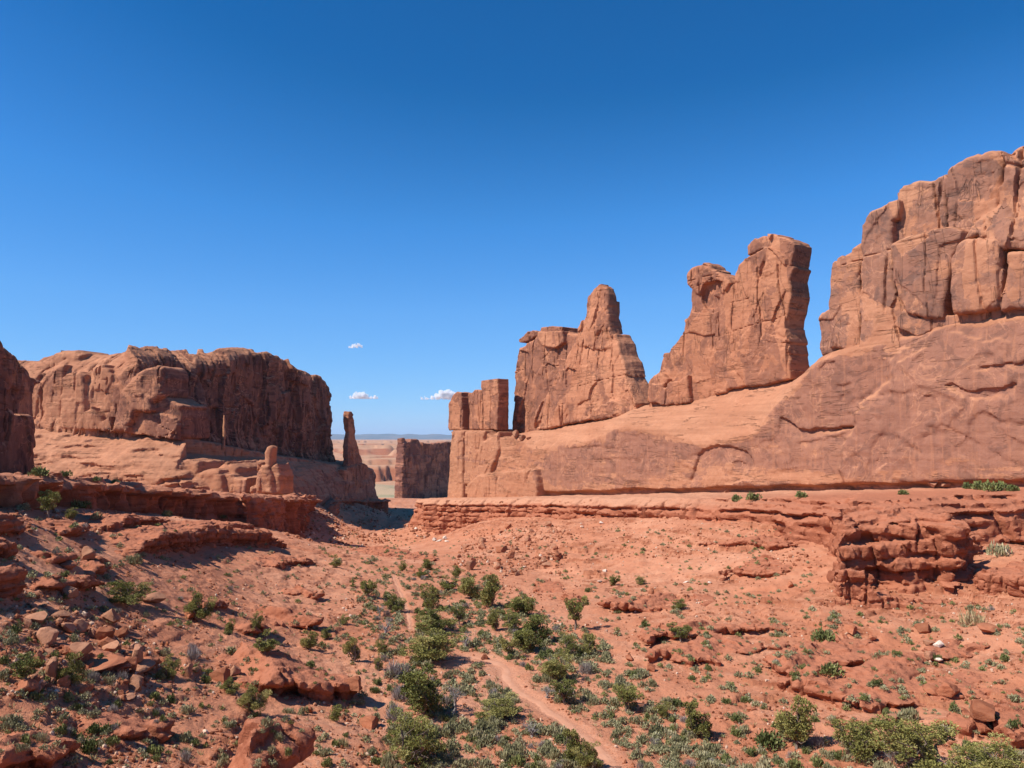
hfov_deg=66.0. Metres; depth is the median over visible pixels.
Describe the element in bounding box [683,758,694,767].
bare shrub
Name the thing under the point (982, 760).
juniper tree
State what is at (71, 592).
boulder
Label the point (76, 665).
shrub
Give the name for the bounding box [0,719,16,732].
sagebrush
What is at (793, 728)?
juniper tree
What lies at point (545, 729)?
sagebrush
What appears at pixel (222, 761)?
sagebrush
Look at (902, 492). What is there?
green shrub
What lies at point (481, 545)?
boulder
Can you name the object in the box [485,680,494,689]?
sagebrush
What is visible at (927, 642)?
boulder
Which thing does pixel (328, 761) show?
green shrub
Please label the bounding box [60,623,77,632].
boulder
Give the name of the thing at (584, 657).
scrub
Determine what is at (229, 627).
juniper tree
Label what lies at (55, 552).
bare shrub
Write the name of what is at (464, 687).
sagebrush
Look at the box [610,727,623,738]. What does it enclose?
sagebrush
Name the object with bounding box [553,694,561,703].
sagebrush
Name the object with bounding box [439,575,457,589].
juniper tree
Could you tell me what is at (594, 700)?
sagebrush
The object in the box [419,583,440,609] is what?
juniper tree
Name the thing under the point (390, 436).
hills
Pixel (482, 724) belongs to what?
sagebrush
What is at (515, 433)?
boulder
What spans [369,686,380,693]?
green shrub
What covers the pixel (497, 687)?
sagebrush
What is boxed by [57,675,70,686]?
boulder
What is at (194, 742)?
green shrub
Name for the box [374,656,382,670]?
juniper tree
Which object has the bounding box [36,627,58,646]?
boulder
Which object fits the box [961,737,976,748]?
green shrub
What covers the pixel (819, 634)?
green shrub
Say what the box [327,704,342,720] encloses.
juniper tree
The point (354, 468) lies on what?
rock spire
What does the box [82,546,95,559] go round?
boulder
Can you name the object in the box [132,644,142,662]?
boulder
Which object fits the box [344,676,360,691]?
boulder
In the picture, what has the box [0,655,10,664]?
green shrub
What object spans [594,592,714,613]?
rock ledge
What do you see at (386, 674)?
sagebrush
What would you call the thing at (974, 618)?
grass tuft
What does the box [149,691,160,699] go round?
green shrub
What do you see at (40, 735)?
sagebrush
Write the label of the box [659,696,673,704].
sagebrush
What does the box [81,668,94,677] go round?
sagebrush
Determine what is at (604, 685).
sagebrush
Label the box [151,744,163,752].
green shrub
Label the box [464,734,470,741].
green shrub
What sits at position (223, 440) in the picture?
rock needle
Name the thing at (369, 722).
boulder
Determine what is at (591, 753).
juniper tree
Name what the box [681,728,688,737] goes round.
sagebrush
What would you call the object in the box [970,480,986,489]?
green shrub
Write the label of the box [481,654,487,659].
boulder
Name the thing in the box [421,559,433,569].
juniper tree
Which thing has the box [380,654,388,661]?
bare shrub
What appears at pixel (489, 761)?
sagebrush
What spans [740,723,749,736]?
sagebrush
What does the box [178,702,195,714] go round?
sagebrush
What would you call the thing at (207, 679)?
green shrub
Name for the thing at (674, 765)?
sagebrush
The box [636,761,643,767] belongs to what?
bare shrub
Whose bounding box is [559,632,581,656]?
juniper tree
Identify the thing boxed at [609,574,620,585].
juniper tree
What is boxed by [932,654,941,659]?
green shrub
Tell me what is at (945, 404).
sandstone wall
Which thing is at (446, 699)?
bare shrub
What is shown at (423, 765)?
green shrub
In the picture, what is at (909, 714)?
sagebrush
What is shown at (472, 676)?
sagebrush
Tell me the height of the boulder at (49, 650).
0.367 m
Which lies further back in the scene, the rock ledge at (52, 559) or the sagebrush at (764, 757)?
the rock ledge at (52, 559)
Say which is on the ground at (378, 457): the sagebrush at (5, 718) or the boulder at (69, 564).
the sagebrush at (5, 718)
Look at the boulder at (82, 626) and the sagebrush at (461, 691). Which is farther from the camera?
the sagebrush at (461, 691)
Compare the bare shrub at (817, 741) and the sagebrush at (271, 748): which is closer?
the sagebrush at (271, 748)
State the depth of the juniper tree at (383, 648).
79.08 m
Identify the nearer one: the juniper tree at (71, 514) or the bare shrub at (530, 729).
the bare shrub at (530, 729)
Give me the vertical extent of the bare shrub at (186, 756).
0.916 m
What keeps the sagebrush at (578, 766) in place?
on the ground at (378, 457)
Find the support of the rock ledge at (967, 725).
on the ground at (378, 457)
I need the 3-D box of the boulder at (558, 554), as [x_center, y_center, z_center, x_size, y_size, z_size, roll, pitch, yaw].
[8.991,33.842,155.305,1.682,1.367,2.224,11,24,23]
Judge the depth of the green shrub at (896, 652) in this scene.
69.29 m
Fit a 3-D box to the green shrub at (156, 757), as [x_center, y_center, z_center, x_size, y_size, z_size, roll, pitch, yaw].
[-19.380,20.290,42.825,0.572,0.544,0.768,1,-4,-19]
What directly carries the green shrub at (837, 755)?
on the ground at (378, 457)
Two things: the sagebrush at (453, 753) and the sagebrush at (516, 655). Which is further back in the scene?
the sagebrush at (516, 655)
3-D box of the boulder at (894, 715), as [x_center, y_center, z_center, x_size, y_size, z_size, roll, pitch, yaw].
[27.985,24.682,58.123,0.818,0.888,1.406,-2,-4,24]
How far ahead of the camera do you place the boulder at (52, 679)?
46.95 m
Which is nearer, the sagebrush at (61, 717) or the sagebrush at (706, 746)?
the sagebrush at (61, 717)
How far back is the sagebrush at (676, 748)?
53.68 m
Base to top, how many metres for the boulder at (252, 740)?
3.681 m
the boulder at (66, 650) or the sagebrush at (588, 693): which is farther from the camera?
the sagebrush at (588, 693)
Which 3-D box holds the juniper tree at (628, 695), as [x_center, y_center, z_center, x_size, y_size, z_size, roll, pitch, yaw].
[9.254,25.167,62.707,2.448,2.212,2.464,1,-4,-10]
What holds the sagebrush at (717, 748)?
on the ground at (378, 457)
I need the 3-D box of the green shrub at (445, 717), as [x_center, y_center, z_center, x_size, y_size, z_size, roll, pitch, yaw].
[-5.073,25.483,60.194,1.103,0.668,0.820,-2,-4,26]
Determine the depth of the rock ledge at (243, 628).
76.08 m
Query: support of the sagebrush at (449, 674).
on the ground at (378, 457)
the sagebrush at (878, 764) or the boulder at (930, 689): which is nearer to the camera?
the sagebrush at (878, 764)
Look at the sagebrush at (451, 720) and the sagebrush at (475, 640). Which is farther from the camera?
the sagebrush at (475, 640)
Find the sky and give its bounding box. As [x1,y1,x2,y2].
[0,0,1023,434]
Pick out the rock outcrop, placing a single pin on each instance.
(888, 545)
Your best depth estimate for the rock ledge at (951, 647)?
72.24 m
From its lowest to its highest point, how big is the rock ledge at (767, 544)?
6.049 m
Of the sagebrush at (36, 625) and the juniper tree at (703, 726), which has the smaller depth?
the sagebrush at (36, 625)
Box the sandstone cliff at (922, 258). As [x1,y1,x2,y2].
[818,146,1023,359]
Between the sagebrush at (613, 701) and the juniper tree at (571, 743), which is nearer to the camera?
the juniper tree at (571, 743)
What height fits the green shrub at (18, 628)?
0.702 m
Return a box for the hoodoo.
[250,445,293,494]
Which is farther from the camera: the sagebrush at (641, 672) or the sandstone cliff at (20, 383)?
the sandstone cliff at (20, 383)
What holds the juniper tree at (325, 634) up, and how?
on the ground at (378, 457)
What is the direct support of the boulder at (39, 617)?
on the ground at (378, 457)
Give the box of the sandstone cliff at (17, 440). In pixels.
[0,341,35,474]
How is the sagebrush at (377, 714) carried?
on the ground at (378, 457)
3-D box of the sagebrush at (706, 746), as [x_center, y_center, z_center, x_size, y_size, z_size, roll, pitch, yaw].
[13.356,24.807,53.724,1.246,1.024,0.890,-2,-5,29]
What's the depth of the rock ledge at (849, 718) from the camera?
56.54 m
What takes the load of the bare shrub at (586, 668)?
on the ground at (378, 457)
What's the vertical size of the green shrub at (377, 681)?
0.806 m
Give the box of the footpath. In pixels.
[393,576,618,767]
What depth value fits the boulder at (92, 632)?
56.55 m
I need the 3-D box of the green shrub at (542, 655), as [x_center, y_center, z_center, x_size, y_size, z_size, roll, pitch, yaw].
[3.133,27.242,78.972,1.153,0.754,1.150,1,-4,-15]
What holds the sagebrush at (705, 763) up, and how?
on the ground at (378, 457)
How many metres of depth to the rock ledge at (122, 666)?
52.90 m
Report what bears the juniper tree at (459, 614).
on the ground at (378, 457)
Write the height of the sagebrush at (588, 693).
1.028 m
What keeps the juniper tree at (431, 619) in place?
on the ground at (378, 457)
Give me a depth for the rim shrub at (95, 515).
101.88 m
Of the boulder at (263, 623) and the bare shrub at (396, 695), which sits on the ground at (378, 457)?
the bare shrub at (396, 695)
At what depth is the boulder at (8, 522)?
69.49 m
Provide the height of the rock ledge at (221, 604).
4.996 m
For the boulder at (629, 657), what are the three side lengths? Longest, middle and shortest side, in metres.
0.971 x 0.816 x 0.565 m
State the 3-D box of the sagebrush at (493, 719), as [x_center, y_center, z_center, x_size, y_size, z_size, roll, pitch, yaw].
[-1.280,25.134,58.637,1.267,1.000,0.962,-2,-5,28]
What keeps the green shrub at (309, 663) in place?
on the ground at (378, 457)
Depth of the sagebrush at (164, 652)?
60.27 m
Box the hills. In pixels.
[331,434,451,438]
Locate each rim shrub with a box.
[17,502,30,509]
[70,499,91,507]
[91,511,102,518]
[122,553,143,564]
[161,510,172,515]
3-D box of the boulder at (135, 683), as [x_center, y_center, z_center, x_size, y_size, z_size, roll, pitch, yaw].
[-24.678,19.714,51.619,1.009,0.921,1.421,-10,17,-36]
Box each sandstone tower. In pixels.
[448,378,508,430]
[512,284,649,432]
[647,234,811,406]
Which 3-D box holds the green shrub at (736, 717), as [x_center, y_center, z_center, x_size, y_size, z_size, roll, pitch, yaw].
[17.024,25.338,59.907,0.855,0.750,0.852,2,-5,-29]
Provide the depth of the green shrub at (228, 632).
71.33 m
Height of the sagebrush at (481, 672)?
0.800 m
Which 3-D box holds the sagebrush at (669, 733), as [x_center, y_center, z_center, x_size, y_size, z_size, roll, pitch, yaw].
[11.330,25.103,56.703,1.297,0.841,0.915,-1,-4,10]
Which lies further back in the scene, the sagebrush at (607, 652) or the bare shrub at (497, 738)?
the sagebrush at (607, 652)
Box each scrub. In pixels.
[0,503,1023,767]
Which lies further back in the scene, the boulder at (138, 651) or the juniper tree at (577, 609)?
the juniper tree at (577, 609)
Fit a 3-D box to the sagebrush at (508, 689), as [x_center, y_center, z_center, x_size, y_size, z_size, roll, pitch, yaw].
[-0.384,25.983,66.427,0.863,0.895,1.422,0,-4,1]
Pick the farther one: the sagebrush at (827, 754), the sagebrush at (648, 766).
the sagebrush at (827, 754)
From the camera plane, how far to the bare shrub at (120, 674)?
51.37 m
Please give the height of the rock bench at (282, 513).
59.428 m
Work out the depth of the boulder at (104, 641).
55.78 m
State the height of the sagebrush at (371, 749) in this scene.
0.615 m
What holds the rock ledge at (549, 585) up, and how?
on the ground at (378, 457)
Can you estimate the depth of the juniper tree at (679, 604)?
100.17 m
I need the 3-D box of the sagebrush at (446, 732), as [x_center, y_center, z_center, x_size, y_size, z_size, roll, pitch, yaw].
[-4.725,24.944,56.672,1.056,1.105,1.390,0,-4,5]
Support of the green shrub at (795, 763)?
on the ground at (378, 457)
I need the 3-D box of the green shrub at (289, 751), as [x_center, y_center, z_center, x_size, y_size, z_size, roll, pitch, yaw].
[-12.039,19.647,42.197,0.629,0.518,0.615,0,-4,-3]
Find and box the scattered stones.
[0,502,1023,767]
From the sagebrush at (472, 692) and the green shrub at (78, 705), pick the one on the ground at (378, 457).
the sagebrush at (472, 692)
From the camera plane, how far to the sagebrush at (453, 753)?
52.35 m
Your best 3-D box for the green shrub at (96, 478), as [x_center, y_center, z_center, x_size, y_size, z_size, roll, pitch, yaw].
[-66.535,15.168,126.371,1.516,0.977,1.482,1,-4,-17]
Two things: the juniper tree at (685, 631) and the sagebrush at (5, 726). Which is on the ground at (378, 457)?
the juniper tree at (685, 631)
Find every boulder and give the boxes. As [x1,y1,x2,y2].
[15,678,39,691]
[24,617,32,627]
[25,611,46,624]
[33,650,43,666]
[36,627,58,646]
[45,648,55,653]
[45,656,57,677]
[49,677,55,683]
[51,610,70,617]
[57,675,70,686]
[59,560,77,569]
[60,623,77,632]
[62,585,78,598]
[63,646,69,653]
[70,642,92,656]
[73,619,88,632]
[79,683,94,694]
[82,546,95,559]
[83,660,93,668]
[87,654,126,670]
[88,628,95,636]
[92,627,114,639]
[97,637,114,646]
[101,608,120,622]
[102,640,118,652]
[114,626,127,637]
[117,693,135,699]
[121,694,126,700]
[125,656,138,669]
[128,674,141,691]
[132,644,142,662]
[136,659,155,673]
[143,592,165,602]
[144,677,150,682]
[184,610,196,618]
[185,663,192,676]
[192,665,201,672]
[209,667,229,682]
[230,665,240,675]
[250,618,266,627]
[305,704,312,712]
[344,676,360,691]
[359,715,378,728]
[466,560,476,569]
[478,537,485,542]
[478,541,485,548]
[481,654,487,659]
[493,562,499,569]
[496,546,505,552]
[507,552,514,558]
[512,430,518,437]
[524,536,531,541]
[541,561,550,566]
[545,521,551,526]
[553,552,561,559]
[625,654,632,660]
[647,663,655,671]
[746,706,756,710]
[844,624,856,634]
[868,635,876,640]
[886,713,897,721]
[914,622,930,633]
[923,640,934,645]
[923,684,939,696]
[924,651,935,659]
[927,482,937,487]
[933,640,943,647]
[936,681,959,697]
[940,482,950,486]
[969,699,994,721]
[977,622,1000,631]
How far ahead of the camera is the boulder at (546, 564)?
147.44 m
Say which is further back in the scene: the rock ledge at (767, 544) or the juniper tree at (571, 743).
the rock ledge at (767, 544)
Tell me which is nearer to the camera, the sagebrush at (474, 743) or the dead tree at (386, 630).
the sagebrush at (474, 743)
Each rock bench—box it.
[0,472,390,537]
[408,487,1023,556]
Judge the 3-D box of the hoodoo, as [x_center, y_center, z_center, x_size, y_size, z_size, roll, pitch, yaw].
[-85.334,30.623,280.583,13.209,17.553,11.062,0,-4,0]
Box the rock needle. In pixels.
[221,416,225,449]
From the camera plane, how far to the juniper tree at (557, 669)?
70.30 m
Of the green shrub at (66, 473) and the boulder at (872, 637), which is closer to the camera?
the boulder at (872, 637)
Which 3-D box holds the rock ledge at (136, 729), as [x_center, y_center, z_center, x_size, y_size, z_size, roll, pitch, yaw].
[-23.426,21.126,45.363,6.526,5.538,5.440,-1,-4,8]
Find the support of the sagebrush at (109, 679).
on the ground at (378, 457)
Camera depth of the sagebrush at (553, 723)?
57.47 m
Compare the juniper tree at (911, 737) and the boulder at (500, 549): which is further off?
the boulder at (500, 549)
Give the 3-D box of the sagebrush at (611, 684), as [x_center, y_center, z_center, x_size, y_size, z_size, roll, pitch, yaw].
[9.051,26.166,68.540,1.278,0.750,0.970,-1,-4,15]
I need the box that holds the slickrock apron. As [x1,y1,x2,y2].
[33,428,378,506]
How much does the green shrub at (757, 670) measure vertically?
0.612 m
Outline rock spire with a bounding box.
[337,411,368,494]
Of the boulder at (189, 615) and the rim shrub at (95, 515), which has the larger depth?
the rim shrub at (95, 515)
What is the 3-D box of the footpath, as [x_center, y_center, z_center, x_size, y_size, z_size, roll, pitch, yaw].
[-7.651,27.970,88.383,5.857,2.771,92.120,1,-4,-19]
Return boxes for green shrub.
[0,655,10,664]
[10,624,22,632]
[20,733,31,745]
[27,465,49,475]
[29,690,44,700]
[50,650,59,656]
[54,723,67,734]
[60,470,72,475]
[60,570,69,576]
[63,690,74,702]
[69,728,76,735]
[71,702,82,709]
[75,732,82,739]
[79,735,98,754]
[87,721,101,734]
[93,476,101,481]
[103,722,118,730]
[104,759,113,764]
[106,734,120,746]
[113,698,121,707]
[146,745,157,754]
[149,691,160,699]
[150,753,160,762]
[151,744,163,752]
[152,709,159,716]
[154,672,165,679]
[159,714,166,721]
[167,693,175,703]
[189,737,198,744]
[201,674,211,683]
[223,630,232,634]
[253,710,261,717]
[284,747,292,755]
[305,660,316,667]
[321,757,332,767]
[331,739,339,746]
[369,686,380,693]
[370,755,381,764]
[372,677,381,684]
[420,763,429,767]
[424,726,438,736]
[435,679,442,686]
[437,714,449,722]
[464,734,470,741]
[499,761,511,767]
[502,603,508,608]
[508,754,525,766]
[525,663,533,670]
[528,762,539,767]
[533,754,541,761]
[539,652,546,658]
[554,733,568,744]
[628,669,637,678]
[641,620,649,626]
[644,712,651,719]
[665,725,676,731]
[669,716,675,722]
[671,697,683,706]
[687,675,695,679]
[705,663,711,670]
[719,752,731,763]
[721,696,731,703]
[730,727,740,737]
[731,712,742,722]
[732,494,742,501]
[745,491,762,500]
[745,746,757,756]
[751,667,761,672]
[753,729,785,751]
[774,760,783,767]
[788,757,803,767]
[789,671,800,676]
[794,491,807,497]
[802,746,810,753]
[809,715,819,722]
[809,755,823,767]
[810,626,835,641]
[819,661,844,676]
[831,749,845,760]
[871,678,883,685]
[882,708,890,714]
[891,650,902,655]
[897,489,909,494]
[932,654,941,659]
[948,701,957,711]
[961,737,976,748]
[962,482,972,488]
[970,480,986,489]
[980,479,1006,490]
[999,653,1009,661]
[1001,483,1019,490]
[1007,717,1021,728]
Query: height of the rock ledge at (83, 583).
6.035 m
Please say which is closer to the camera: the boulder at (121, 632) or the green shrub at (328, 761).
the green shrub at (328, 761)
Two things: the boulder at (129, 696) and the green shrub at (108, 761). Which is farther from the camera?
the boulder at (129, 696)
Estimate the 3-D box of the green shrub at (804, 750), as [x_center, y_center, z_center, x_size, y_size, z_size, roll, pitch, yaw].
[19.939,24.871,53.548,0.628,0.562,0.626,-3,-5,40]
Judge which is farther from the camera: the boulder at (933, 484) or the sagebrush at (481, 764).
the boulder at (933, 484)
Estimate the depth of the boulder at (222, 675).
59.58 m
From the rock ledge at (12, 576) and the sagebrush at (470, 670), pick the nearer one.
the rock ledge at (12, 576)
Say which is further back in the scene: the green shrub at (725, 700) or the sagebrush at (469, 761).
the green shrub at (725, 700)
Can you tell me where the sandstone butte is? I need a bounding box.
[394,438,450,498]
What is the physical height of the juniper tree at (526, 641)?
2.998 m
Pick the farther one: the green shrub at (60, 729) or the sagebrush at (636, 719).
the sagebrush at (636, 719)
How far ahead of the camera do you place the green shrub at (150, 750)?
43.49 m
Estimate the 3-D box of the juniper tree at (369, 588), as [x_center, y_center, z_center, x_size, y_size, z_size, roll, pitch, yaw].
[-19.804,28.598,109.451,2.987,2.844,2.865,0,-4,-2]
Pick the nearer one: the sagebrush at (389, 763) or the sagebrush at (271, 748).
the sagebrush at (271, 748)
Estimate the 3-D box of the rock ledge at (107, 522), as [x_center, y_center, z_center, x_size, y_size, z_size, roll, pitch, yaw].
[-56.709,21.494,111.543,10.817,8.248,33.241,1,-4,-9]
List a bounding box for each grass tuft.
[334,736,348,748]
[956,608,987,625]
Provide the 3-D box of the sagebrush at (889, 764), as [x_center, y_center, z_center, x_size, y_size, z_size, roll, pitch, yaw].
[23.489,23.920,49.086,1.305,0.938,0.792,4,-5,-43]
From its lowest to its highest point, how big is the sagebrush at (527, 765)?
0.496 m
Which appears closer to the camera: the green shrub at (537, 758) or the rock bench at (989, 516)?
the green shrub at (537, 758)
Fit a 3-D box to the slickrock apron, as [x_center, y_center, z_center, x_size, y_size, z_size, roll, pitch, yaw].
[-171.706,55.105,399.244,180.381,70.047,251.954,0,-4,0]
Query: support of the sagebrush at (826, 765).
on the ground at (378, 457)
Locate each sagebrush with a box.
[0,669,8,681]
[0,713,17,722]
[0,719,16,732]
[2,636,19,645]
[12,715,23,722]
[14,742,30,752]
[29,622,41,629]
[36,732,49,742]
[56,713,68,724]
[69,633,80,642]
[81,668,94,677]
[82,691,92,700]
[85,706,101,719]
[97,738,105,747]
[102,675,115,684]
[159,646,171,656]
[177,730,191,740]
[177,734,193,742]
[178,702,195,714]
[215,756,229,767]
[217,751,227,759]
[221,719,235,728]
[259,715,273,728]
[267,744,276,754]
[270,760,278,767]
[273,730,284,741]
[281,707,295,713]
[297,706,308,715]
[320,747,328,757]
[367,746,376,755]
[372,712,380,719]
[380,751,396,767]
[384,667,393,678]
[385,753,398,767]
[386,724,397,731]
[391,648,401,654]
[422,659,432,669]
[433,703,444,714]
[439,723,451,738]
[440,752,454,763]
[441,683,450,691]
[442,669,453,678]
[444,741,461,751]
[447,720,456,731]
[448,716,457,725]
[450,750,460,757]
[451,757,465,767]
[455,687,464,695]
[457,715,471,727]
[458,722,464,730]
[460,685,467,695]
[462,755,476,767]
[464,678,475,683]
[466,666,474,674]
[467,688,475,696]
[468,674,476,683]
[468,728,485,740]
[472,737,487,746]
[473,636,481,643]
[473,759,494,767]
[476,739,484,746]
[477,717,488,730]
[478,669,486,676]
[483,756,491,767]
[484,736,490,745]
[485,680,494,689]
[485,728,494,734]
[485,732,495,744]
[487,716,502,725]
[489,712,502,724]
[490,682,502,689]
[493,720,502,729]
[494,691,502,698]
[497,736,506,747]
[498,749,511,762]
[501,690,515,698]
[504,686,511,691]
[505,742,516,751]
[512,651,519,659]
[512,696,520,702]
[512,749,526,760]
[513,740,528,756]
[515,734,524,744]
[524,762,531,767]
[532,672,540,682]
[535,744,551,756]
[539,760,547,767]
[540,673,552,682]
[540,725,548,735]
[542,744,557,755]
[544,739,553,746]
[546,652,557,659]
[546,721,559,735]
[547,726,562,735]
[548,747,561,760]
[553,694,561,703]
[561,757,574,767]
[565,696,576,704]
[574,761,585,767]
[581,688,591,697]
[588,695,599,705]
[598,680,609,688]
[600,653,610,662]
[601,650,610,655]
[609,682,621,687]
[609,696,620,706]
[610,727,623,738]
[615,676,623,685]
[628,715,643,724]
[630,747,641,758]
[635,669,647,678]
[635,735,645,743]
[641,704,656,713]
[641,760,652,766]
[644,763,654,767]
[645,677,656,686]
[647,722,661,735]
[649,717,661,722]
[657,757,665,765]
[658,743,669,752]
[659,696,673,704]
[662,727,675,737]
[667,754,678,762]
[667,761,681,767]
[669,745,680,754]
[670,734,679,742]
[671,751,679,758]
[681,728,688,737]
[681,745,691,755]
[685,731,698,738]
[694,750,709,760]
[698,741,715,752]
[700,730,712,738]
[700,760,715,767]
[702,753,717,760]
[712,761,723,767]
[713,744,721,754]
[726,756,739,766]
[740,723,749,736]
[740,762,752,767]
[754,759,768,767]
[756,745,765,754]
[759,755,770,767]
[771,753,785,763]
[820,750,832,759]
[823,762,833,767]
[828,714,837,722]
[838,740,854,746]
[841,753,856,761]
[874,759,884,767]
[883,760,896,767]
[897,707,920,720]
[986,540,1013,556]
[1004,745,1017,759]
[1009,749,1023,761]
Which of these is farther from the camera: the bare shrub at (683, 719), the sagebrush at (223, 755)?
the bare shrub at (683, 719)
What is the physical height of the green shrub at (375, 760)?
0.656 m
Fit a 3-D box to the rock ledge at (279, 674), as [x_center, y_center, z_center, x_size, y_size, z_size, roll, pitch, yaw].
[-21.640,24.859,63.293,18.495,6.871,8.163,-1,-4,15]
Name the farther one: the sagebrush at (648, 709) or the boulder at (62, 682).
the sagebrush at (648, 709)
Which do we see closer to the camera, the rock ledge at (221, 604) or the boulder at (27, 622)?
the boulder at (27, 622)
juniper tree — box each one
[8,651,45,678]
[35,489,61,517]
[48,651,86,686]
[63,507,78,518]
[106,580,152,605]
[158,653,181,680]
[183,590,217,621]
[219,676,241,694]
[222,618,235,630]
[236,683,271,712]
[249,610,263,629]
[252,628,280,653]
[300,631,318,650]
[320,629,331,638]
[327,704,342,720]
[328,554,342,566]
[337,614,350,625]
[342,636,361,661]
[359,580,377,596]
[373,639,390,653]
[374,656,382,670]
[381,707,446,767]
[384,593,406,610]
[397,561,407,570]
[398,627,466,661]
[398,662,448,717]
[412,605,455,630]
[416,566,426,576]
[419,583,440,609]
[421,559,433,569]
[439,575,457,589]
[450,565,463,577]
[450,606,467,624]
[457,576,482,599]
[474,692,521,721]
[480,574,503,606]
[487,609,502,630]
[499,637,519,655]
[502,609,524,630]
[508,593,535,616]
[512,625,539,652]
[522,613,553,642]
[534,653,573,679]
[548,678,576,703]
[557,728,585,760]
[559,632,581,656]
[564,594,589,629]
[570,741,603,767]
[576,632,598,654]
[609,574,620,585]
[612,684,645,711]
[635,575,646,584]
[652,701,671,717]
[666,621,692,641]
[670,599,686,608]
[680,700,712,736]
[774,694,817,749]
[830,718,878,762]
[865,714,974,767]
[950,731,1023,767]
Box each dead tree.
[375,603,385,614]
[378,618,392,635]
[447,684,465,713]
[459,631,471,647]
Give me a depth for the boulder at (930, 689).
62.25 m
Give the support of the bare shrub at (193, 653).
on the ground at (378, 457)
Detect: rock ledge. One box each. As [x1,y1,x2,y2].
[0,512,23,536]
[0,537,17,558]
[0,563,27,601]
[0,729,80,767]
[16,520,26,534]
[25,518,90,537]
[29,573,104,590]
[30,550,77,564]
[52,641,98,662]
[59,702,174,743]
[62,511,170,531]
[77,556,110,578]
[90,522,286,558]
[91,646,161,673]
[171,519,254,529]
[183,596,229,608]
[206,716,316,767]
[215,641,362,703]
[217,616,270,635]
[252,553,318,569]
[256,605,323,628]
[281,584,324,598]
[349,545,436,563]
[532,578,565,594]
[561,593,591,606]
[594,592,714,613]
[637,620,788,644]
[645,632,789,666]
[697,534,809,550]
[718,554,792,580]
[762,634,885,677]
[776,651,999,713]
[825,716,894,740]
[826,568,956,609]
[913,639,989,662]
[936,700,998,739]
[971,561,1023,597]
[992,687,1023,749]
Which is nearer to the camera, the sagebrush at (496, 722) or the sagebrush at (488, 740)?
the sagebrush at (488, 740)
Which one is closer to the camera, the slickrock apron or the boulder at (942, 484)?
the boulder at (942, 484)
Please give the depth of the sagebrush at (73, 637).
54.06 m
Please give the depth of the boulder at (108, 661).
51.74 m
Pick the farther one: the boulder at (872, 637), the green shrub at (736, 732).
the boulder at (872, 637)
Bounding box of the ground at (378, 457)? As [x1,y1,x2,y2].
[0,439,1023,767]
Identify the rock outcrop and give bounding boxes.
[831,501,984,596]
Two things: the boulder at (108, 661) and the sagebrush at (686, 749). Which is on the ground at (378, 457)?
the sagebrush at (686, 749)
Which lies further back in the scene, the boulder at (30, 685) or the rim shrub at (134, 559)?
the rim shrub at (134, 559)
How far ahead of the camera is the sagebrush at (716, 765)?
49.96 m
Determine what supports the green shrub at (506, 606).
on the ground at (378, 457)
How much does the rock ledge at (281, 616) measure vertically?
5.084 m
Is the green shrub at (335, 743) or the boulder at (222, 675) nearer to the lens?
the green shrub at (335, 743)
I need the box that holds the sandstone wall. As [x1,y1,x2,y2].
[447,314,1023,497]
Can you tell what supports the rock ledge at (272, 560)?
on the ground at (378, 457)
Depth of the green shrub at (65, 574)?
64.74 m
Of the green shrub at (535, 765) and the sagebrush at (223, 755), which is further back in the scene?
the green shrub at (535, 765)
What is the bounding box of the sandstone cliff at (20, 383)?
[0,347,40,464]
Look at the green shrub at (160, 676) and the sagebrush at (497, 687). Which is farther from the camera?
the sagebrush at (497, 687)
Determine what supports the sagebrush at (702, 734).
on the ground at (378, 457)
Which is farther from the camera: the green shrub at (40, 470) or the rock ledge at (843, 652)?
the green shrub at (40, 470)
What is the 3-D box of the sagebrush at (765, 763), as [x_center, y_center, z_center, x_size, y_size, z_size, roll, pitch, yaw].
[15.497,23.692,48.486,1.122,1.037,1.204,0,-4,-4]
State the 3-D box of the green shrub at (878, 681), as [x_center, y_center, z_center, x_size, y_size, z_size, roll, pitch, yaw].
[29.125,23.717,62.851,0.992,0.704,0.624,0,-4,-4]
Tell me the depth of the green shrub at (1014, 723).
53.02 m
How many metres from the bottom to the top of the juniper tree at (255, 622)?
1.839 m
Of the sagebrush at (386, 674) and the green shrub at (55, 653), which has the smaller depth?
the green shrub at (55, 653)
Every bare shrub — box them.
[51,548,59,553]
[63,726,73,736]
[87,672,101,681]
[107,704,118,712]
[115,671,128,679]
[176,748,191,762]
[185,644,201,660]
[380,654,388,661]
[381,660,411,677]
[383,701,406,722]
[388,685,407,700]
[440,694,450,703]
[491,734,503,742]
[522,721,538,736]
[535,741,544,746]
[541,685,555,698]
[578,660,593,674]
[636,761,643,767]
[679,716,686,722]
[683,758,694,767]
[810,734,823,746]
[886,746,914,763]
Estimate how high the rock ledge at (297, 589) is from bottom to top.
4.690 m
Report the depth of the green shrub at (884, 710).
59.84 m
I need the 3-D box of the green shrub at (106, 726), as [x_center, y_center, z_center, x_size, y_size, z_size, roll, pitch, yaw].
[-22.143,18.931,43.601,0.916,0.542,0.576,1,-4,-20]
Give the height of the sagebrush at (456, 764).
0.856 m
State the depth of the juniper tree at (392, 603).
102.31 m
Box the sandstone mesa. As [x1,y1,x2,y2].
[18,345,335,461]
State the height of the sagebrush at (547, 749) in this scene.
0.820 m

